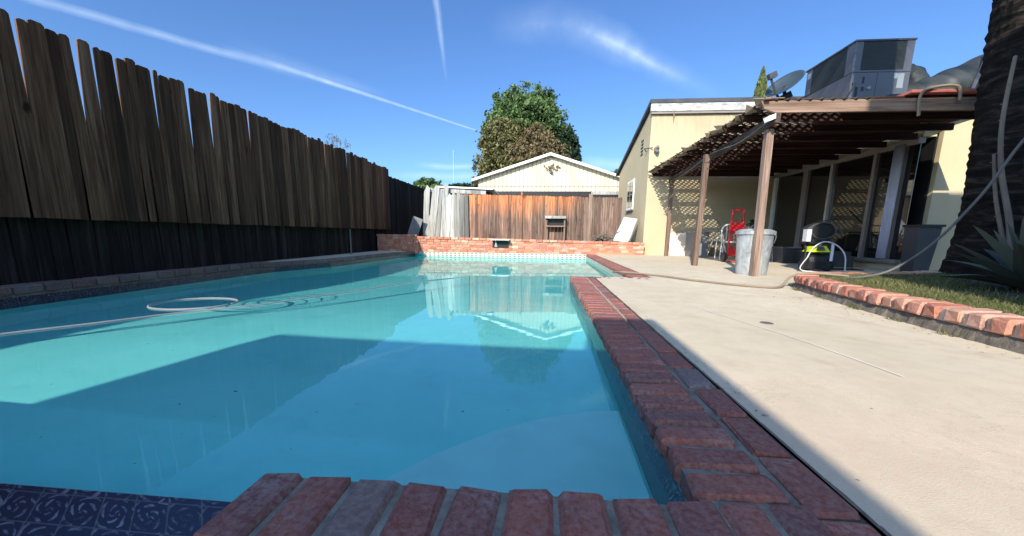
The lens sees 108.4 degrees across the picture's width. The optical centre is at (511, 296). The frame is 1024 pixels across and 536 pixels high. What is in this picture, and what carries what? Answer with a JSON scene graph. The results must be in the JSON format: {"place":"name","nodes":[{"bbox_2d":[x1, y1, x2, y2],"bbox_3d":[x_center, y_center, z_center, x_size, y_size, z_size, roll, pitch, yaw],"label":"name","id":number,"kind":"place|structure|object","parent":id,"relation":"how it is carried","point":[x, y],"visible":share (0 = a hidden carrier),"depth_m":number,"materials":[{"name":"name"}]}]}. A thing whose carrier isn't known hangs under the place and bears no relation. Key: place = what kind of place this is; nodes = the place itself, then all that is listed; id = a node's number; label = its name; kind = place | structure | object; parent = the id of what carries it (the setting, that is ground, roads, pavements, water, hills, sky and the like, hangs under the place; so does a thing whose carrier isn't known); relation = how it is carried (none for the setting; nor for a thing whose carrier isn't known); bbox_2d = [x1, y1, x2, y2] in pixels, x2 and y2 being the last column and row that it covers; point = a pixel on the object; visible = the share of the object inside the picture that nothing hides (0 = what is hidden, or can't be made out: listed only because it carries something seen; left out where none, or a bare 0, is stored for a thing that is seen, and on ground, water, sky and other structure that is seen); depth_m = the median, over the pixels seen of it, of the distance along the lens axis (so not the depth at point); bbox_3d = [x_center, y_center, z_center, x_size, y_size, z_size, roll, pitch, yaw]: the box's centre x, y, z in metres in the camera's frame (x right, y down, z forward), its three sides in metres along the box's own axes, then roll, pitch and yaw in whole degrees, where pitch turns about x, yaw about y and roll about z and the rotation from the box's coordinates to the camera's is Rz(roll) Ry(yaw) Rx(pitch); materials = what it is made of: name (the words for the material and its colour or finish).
{"place":"outdoors","nodes":[
{"label":"outdoors","id":0,"kind":"place"},
{"bbox_2d":[0,256,669,504],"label":"water","id":1,"kind":"structure","parent":0,"point":[491,373],"depth_m":1.68,"materials":[{"name":"blue liquid"}]},
{"bbox_2d":[0,277,462,334],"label":"pool hose","id":2,"kind":"object","parent":1,"relation":"on","point":[203,308],"visible":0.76,"depth_m":3.31,"materials":[{"name":"white plastic"}]},
{"bbox_2d":[414,240,422,255],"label":"skimmer pillar","id":3,"kind":"structure","parent":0,"point":[416,245],"depth_m":11.23,"materials":[{"name":"brick"}]},
{"bbox_2d":[438,186,498,195],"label":"shed roof","id":4,"kind":"structure","parent":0,"point":[491,191],"depth_m":13.23,"materials":[{"name":"white paint"}]},
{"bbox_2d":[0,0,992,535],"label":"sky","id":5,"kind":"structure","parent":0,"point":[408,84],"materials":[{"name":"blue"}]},
{"bbox_2d":[472,152,618,239],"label":"garage","id":6,"kind":"structure","parent":0,"point":[568,178],"depth_m":16.22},
{"bbox_2d":[543,163,560,173],"bbox_3d":[1.740,-5.603,16.105,0.770,0.438,0.120,2,10,5],"label":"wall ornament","id":7,"kind":"object","parent":6,"relation":"attached to","point":[551,171],"visible":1,"depth_m":16.13,"materials":[{"name":"beige metal"}]},
{"bbox_2d":[269,251,1023,535],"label":"deck","id":8,"kind":"structure","parent":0,"point":[931,443],"depth_m":1.41,"materials":[{"name":"beige concrete"}]},
{"bbox_2d":[0,8,390,285],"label":"board fence","id":9,"kind":"object","parent":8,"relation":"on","point":[122,182],"visible":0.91,"depth_m":4.76,"materials":[{"name":"brown wood"}]},
{"bbox_2d":[0,252,686,501],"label":"pool basin","id":10,"kind":"object","parent":8,"relation":"in","point":[672,489],"visible":0.06,"depth_m":3.73,"materials":[{"name":"paint"}]},
{"bbox_2d":[0,483,230,535],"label":"tiled ledge","id":11,"kind":"object","parent":10,"relation":"attached to","point":[25,510],"depth_m":0.90,"materials":[{"name":"blue tile"}]},
{"bbox_2d":[0,251,415,298],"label":"pool coping","id":12,"kind":"object","parent":10,"relation":"on","point":[27,289],"visible":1,"depth_m":4.45,"materials":[{"name":"brick"}]},
{"bbox_2d":[193,254,881,535],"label":"pool coping","id":13,"kind":"object","parent":10,"relation":"on","point":[734,468],"visible":0.87,"depth_m":0.81,"materials":[{"name":"brick"}]},
{"bbox_2d":[349,229,351,253],"bbox_3d":[-4.130,-1.407,9.463,0.037,0.640,0.037,-2,10,-17],"label":"steel pipe","id":14,"kind":"object","parent":8,"relation":"on","point":[350,241],"visible":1,"depth_m":9.45,"materials":[{"name":"grey metal"}]},
{"bbox_2d":[377,234,418,250],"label":"brick wall","id":15,"kind":"structure","parent":8,"relation":"on","point":[395,242],"depth_m":11.49,"materials":[{"name":"red brick"}]},
{"bbox_2d":[417,236,644,254],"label":"brick wall","id":16,"kind":"structure","parent":8,"relation":"on","point":[458,244],"depth_m":11.04,"materials":[{"name":"red brick"}]},
{"bbox_2d":[491,239,509,246],"bbox_3d":[-0.346,-1.589,10.986,0.540,0.240,0.240,2,10,5],"label":"waterfall spout","id":17,"kind":"object","parent":16,"relation":"attached to","point":[499,242],"visible":1,"depth_m":11.07,"materials":[{"name":"white paint"}]},
{"bbox_2d":[668,233,686,255],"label":"wall panel","id":18,"kind":"structure","parent":8,"relation":"on","point":[677,242],"depth_m":10.80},
{"bbox_2d":[685,232,709,257],"bbox_3d":[5.118,-1.448,10.244,0.280,0.680,0.870,2,10,5],"label":"cabinet","id":19,"kind":"object","parent":8,"relation":"on","point":[703,250],"visible":0.57,"depth_m":9.88,"materials":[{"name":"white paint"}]},
{"bbox_2d":[703,230,728,258],"bbox_3d":[5.415,-1.385,9.754,0.740,0.734,0.740,2,10,5],"label":"patio table","id":20,"kind":"object","parent":8,"relation":"on","point":[717,231],"visible":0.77,"depth_m":9.63,"materials":[{"name":"white paint"}]},
{"bbox_2d":[719,224,735,259],"bbox_3d":[5.378,-1.335,9.018,0.513,0.875,0.547,8,12,36],"label":"patio chair","id":21,"kind":"object","parent":8,"relation":"on","point":[723,241],"visible":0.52,"depth_m":9.01,"materials":[{"name":"white paint"}]},
{"bbox_2d":[612,271,848,287],"bbox_3d":[2.465,-0.277,4.607,2.577,0.184,0.402,9,12,39],"label":"garden hose","id":22,"kind":"object","parent":8,"relation":"on","point":[779,286],"visible":1,"depth_m":4.26,"materials":[{"name":"beige rubber"}]},
{"bbox_2d":[721,209,744,261],"bbox_3d":[4.976,-1.353,8.207,0.410,1.168,0.370,2,10,5],"label":"hand truck","id":23,"kind":"object","parent":8,"relation":"on","point":[734,227],"visible":0.66,"depth_m":8.17,"materials":[{"name":"red paint"}]},
{"bbox_2d":[735,225,776,275],"bbox_3d":[3.644,-0.711,5.582,0.524,0.746,0.524,2,10,5],"label":"trash can","id":24,"kind":"object","parent":8,"relation":"on","point":[744,238],"visible":0.76,"depth_m":5.44,"materials":[{"name":"metal"}]},
{"bbox_2d":[772,246,801,262],"bbox_3d":[6.157,-0.948,8.333,0.390,0.355,0.440,2,10,5],"label":"storage bin","id":25,"kind":"object","parent":8,"relation":"on","point":[784,254],"visible":0.89,"depth_m":8.18,"materials":[{"name":"grey plastic"}]},
{"bbox_2d":[796,250,819,263],"bbox_3d":[6.478,-0.859,8.013,0.490,0.295,0.440,2,10,5],"label":"storage bin","id":26,"kind":"object","parent":8,"relation":"on","point":[800,253],"visible":0.07,"depth_m":8.03,"materials":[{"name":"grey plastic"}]},
{"bbox_2d":[648,95,976,276],"bbox_3d":[5.212,-1.904,7.747,3.561,2.414,5.892,2,10,5],"label":"pergola","id":27,"kind":"object","parent":8,"relation":"on","point":[844,125],"visible":0.98,"depth_m":5.89,"materials":[{"name":"brown wood"}]},
{"bbox_2d":[672,122,766,180],"bbox_3d":[3.872,-2.764,7.562,0.129,0.118,5.361,2,10,10],"label":"beam","id":28,"kind":"object","parent":27,"relation":"hanging from","point":[726,147],"visible":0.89,"depth_m":6.08,"materials":[{"name":"brown wood"}]},
{"bbox_2d":[763,113,775,122],"bbox_3d":[3.452,-2.372,4.913,0.211,0.115,0.089,-2,10,-18],"label":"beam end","id":29,"kind":"object","parent":27,"relation":"attached to","point":[770,118],"visible":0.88,"depth_m":4.87,"materials":[{"name":"white paint"}]},
{"bbox_2d":[765,70,809,123],"bbox_3d":[4.550,-3.276,6.118,0.712,0.889,0.417,5,10,22],"label":"satellite dish","id":30,"kind":"object","parent":27,"relation":"attached to","point":[784,84],"visible":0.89,"depth_m":6.12,"materials":[{"name":"grey metal"}]},
{"bbox_2d":[897,88,976,95],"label":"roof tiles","id":31,"kind":"object","parent":27,"relation":"on","point":[965,91],"visible":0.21,"depth_m":4.66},
{"bbox_2d":[916,84,961,115],"bbox_3d":[5.351,-2.468,4.626,0.521,0.378,0.065,2,10,5],"label":"pipe","id":32,"kind":"object","parent":27,"relation":"on","point":[958,87],"visible":1,"depth_m":4.61,"materials":[{"name":"grey metal"}]},
{"bbox_2d":[798,220,847,271],"bbox_3d":[5.167,-0.852,6.212,0.734,0.850,0.538,2,10,5],"label":"pressure washer","id":33,"kind":"object","parent":8,"relation":"on","point":[821,233],"visible":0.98,"depth_m":6.18,"materials":[{"name":"black plastic"}]},
{"bbox_2d":[829,251,854,267],"bbox_3d":[6.446,-0.758,7.397,0.400,0.300,0.450,2,10,5],"label":"tool case","id":34,"kind":"object","parent":8,"relation":"on","point":[839,258],"visible":0.54,"depth_m":7.19,"materials":[{"name":"grey plastic"}]},
{"bbox_2d":[787,282,961,336],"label":"weeds","id":35,"kind":"object","parent":8,"relation":"on","point":[897,320],"visible":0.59,"depth_m":2.60,"materials":[{"name":"green plant"}]},
{"bbox_2d":[791,270,1023,354],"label":"planting bed","id":36,"kind":"object","parent":8,"relation":"on","point":[994,328],"visible":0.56,"depth_m":2.43,"materials":[{"name":"brick"}]},
{"bbox_2d":[844,138,1023,278],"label":"garden hose","id":37,"kind":"object","parent":36,"relation":"on","point":[995,177],"visible":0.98,"depth_m":3.44,"materials":[{"name":"grey rubber"}]},
{"bbox_2d":[937,217,1023,288],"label":"agave","id":38,"kind":"object","parent":36,"relation":"on","point":[1008,270],"visible":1,"depth_m":3.18,"materials":[{"name":"green plant"}]},
{"bbox_2d":[938,0,1023,275],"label":"palm tree","id":39,"kind":"object","parent":36,"relation":"on","point":[1004,40],"visible":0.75,"depth_m":4.18,"materials":[{"name":"brown plant"}]},
{"bbox_2d":[989,153,1023,290],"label":"dead stalk","id":40,"kind":"object","parent":36,"relation":"on","point":[998,213],"visible":0.48,"depth_m":3.55,"materials":[{"name":"grey plant"}]},
{"bbox_2d":[997,55,1017,289],"bbox_3d":[4.623,-1.153,3.381,0.103,2.155,0.532,4,10,17],"label":"dead stalk","id":41,"kind":"object","parent":36,"relation":"on","point":[1008,215],"visible":0.78,"depth_m":3.49,"materials":[{"name":"grey plant"}]},
{"bbox_2d":[900,224,945,271],"bbox_3d":[6.900,-0.814,6.261,0.380,0.800,0.320,2,10,5],"label":"wheelie bin","id":42,"kind":"object","parent":8,"relation":"on","point":[917,238],"visible":0.82,"depth_m":6.19,"materials":[{"name":"grey plastic"}]},
{"bbox_2d":[616,96,803,255],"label":"house","id":43,"kind":"structure","parent":0,"point":[670,127],"depth_m":10.62,"materials":[{"name":"yellow paint"}]},
{"bbox_2d":[625,179,634,211],"bbox_3d":[4.079,-3.478,12.759,0.080,1.020,1.050,2,10,5],"label":"window","id":44,"kind":"structure","parent":43,"relation":"in","point":[630,190],"depth_m":12.62,"materials":[{"name":"white paint"}]},
{"bbox_2d":[644,145,659,153],"bbox_3d":[3.987,-4.191,10.611,0.180,0.220,0.562,-4,10,-24],"label":"floodlight","id":45,"kind":"object","parent":43,"relation":"attached to","point":[656,149],"visible":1,"depth_m":10.41,"materials":[{"name":"grey plastic"}]},
{"bbox_2d":[745,219,754,227],"bbox_3d":[3.676,-1.115,5.634,0.210,0.135,0.196,-2,10,-13],"label":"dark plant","id":46,"kind":"object","parent":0,"point":[750,223],"visible":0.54,"depth_m":5.62,"materials":[{"name":"green plant"}]},
{"bbox_2d":[819,268,863,270],"bbox_3d":[5.873,-0.502,6.678,0.700,0.019,0.250,2,10,5],"label":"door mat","id":47,"kind":"object","parent":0,"point":[846,269],"depth_m":6.56,"materials":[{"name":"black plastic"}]},
{"bbox_2d":[768,94,973,270],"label":"house","id":48,"kind":"structure","parent":0,"point":[850,190],"depth_m":7.12,"materials":[{"name":"beige paint"}]},
{"bbox_2d":[800,38,917,124],"bbox_3d":[7.130,-4.410,7.866,1.406,1.379,1.628,2,10,5],"label":"air conditioner","id":49,"kind":"object","parent":48,"relation":"on","point":[861,68],"visible":0.68,"depth_m":7.28,"materials":[{"name":"grey metal"}]},
{"bbox_2d":[875,144,905,258],"bbox_3d":[6.898,-1.706,6.739,0.046,2.000,0.186,2,10,5],"label":"curtain","id":50,"kind":"object","parent":48,"relation":"hanging from","point":[891,197],"visible":1,"depth_m":6.73,"materials":[{"name":"white fabric"}]},
{"bbox_2d":[907,54,983,90],"bbox_3d":[9.152,-4.394,7.344,3.209,1.580,0.967,4,10,17],"label":"air duct","id":51,"kind":"object","parent":48,"relation":"on","point":[967,74],"visible":0.19,"depth_m":7.20,"materials":[{"name":"grey metal"}]},
{"bbox_2d":[813,272,1023,315],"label":"grass","id":52,"kind":"structure","parent":0,"point":[905,284],"depth_m":3.19,"materials":[{"name":"green plant"}]},
{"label":"planter soil","id":53,"kind":"structure","parent":0,"visible":0},
{"bbox_2d":[408,216,422,234],"bbox_3d":[-3.189,-2.253,12.135,0.566,0.793,0.030,2,10,5],"label":"leaning board","id":54,"kind":"object","parent":53,"relation":"on","point":[415,225],"visible":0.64,"depth_m":12.11,"materials":[{"name":"grey wood"}]},
{"bbox_2d":[423,183,468,237],"bbox_3d":[-2.202,-2.791,12.176,1.570,1.850,0.044,2,10,5],"label":"plank fence","id":55,"kind":"object","parent":53,"relation":"on","point":[452,220],"visible":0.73,"depth_m":12.18,"materials":[{"name":"white wood"}]},
{"bbox_2d":[430,188,622,241],"bbox_3d":[0.369,-2.653,12.076,6.279,1.733,0.138,2,10,5],"label":"plank fence","id":56,"kind":"object","parent":53,"relation":"on","point":[486,220],"visible":0.75,"depth_m":12.02,"materials":[{"name":"brown wood"}]},
{"bbox_2d":[545,216,565,240],"bbox_3d":[1.378,-2.185,11.846,0.650,0.790,0.240,2,10,5],"label":"wooden shelf","id":57,"kind":"object","parent":53,"relation":"on","point":[555,220],"visible":0.86,"depth_m":11.84,"materials":[{"name":"brown wood"}]},
{"bbox_2d":[586,230,619,240],"bbox_3d":[2.805,-1.802,11.402,0.978,0.526,0.780,-7,12,-39],"label":"branch pile","id":58,"kind":"object","parent":53,"relation":"on","point":[601,238],"visible":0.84,"depth_m":11.34,"materials":[{"name":"wood"}]},
{"bbox_2d":[613,217,637,241],"bbox_3d":[3.474,-2.055,11.317,0.460,0.779,0.734,8,12,39],"label":"leaning white board","id":59,"kind":"object","parent":53,"relation":"on","point":[626,228],"visible":0.98,"depth_m":11.28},
{"label":"ground","id":60,"kind":"structure","parent":0,"visible":0},
{"bbox_2d":[325,133,350,148],"bbox_3d":[-9.931,-6.255,21.432,1.338,6.070,1.583,-4,11,-27],"label":"bare tree","id":61,"kind":"object","parent":60,"relation":"on","point":[337,140],"visible":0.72,"depth_m":20.89,"materials":[{"name":"grey plant"}]},
{"bbox_2d":[384,176,441,235],"bbox_3d":[-3.813,-3.222,14.830,0.474,2.437,5.700,2,10,5],"label":"board fence","id":62,"kind":"object","parent":60,"relation":"on","point":[406,202],"visible":0.38,"depth_m":13.50,"materials":[{"name":"brown wood"}]},
{"bbox_2d":[413,176,443,188],"bbox_3d":[-5.643,-5.871,24.955,2.179,4.312,2.010,-4,11,-28],"label":"tree","id":63,"kind":"object","parent":60,"relation":"on","point":[423,182],"visible":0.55,"depth_m":24.15,"materials":[{"name":"green plant"}]},
{"bbox_2d":[448,182,477,187],"bbox_3d":[-3.829,-6.856,29.803,3.448,4.609,2.637,-7,12,-39],"label":"tree","id":64,"kind":"object","parent":60,"relation":"on","point":[463,184],"visible":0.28,"depth_m":28.31,"materials":[{"name":"green plant"}]},
{"bbox_2d":[470,115,533,186],"bbox_3d":[-0.232,-8.000,25.225,5.123,8.546,4.666,2,10,5],"label":"tree","id":65,"kind":"object","parent":60,"relation":"on","point":[506,132],"visible":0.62,"depth_m":23.76,"materials":[{"name":"green plant"}]},
{"bbox_2d":[475,80,570,138],"bbox_3d":[0.871,-9.584,26.776,6.375,11.138,6.258,7,12,34],"label":"tree","id":66,"kind":"object","parent":60,"relation":"on","point":[538,104],"visible":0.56,"depth_m":25.05,"materials":[{"name":"green plant"}]},
{"bbox_2d":[500,122,570,161],"bbox_3d":[1.337,-7.333,24.195,3.825,7.618,3.831,-8,13,-43],"label":"tree","id":67,"kind":"object","parent":60,"relation":"on","point":[544,141],"visible":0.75,"depth_m":22.94,"materials":[{"name":"brown plant"}]},
{"bbox_2d":[555,123,581,161],"bbox_3d":[3.465,-7.844,25.863,2.805,8.046,2.576,2,10,5],"label":"tree","id":68,"kind":"object","parent":60,"relation":"on","point":[570,139],"visible":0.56,"depth_m":24.77,"materials":[{"name":"green plant"}]},
{"bbox_2d":[752,66,767,96],"bbox_3d":[14.202,-8.084,21.761,1.312,10.138,1.330,2,10,5],"label":"cypress tree","id":69,"kind":"object","parent":60,"relation":"on","point":[761,88],"visible":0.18,"depth_m":20.91,"materials":[{"name":"green plant"}]}
]}

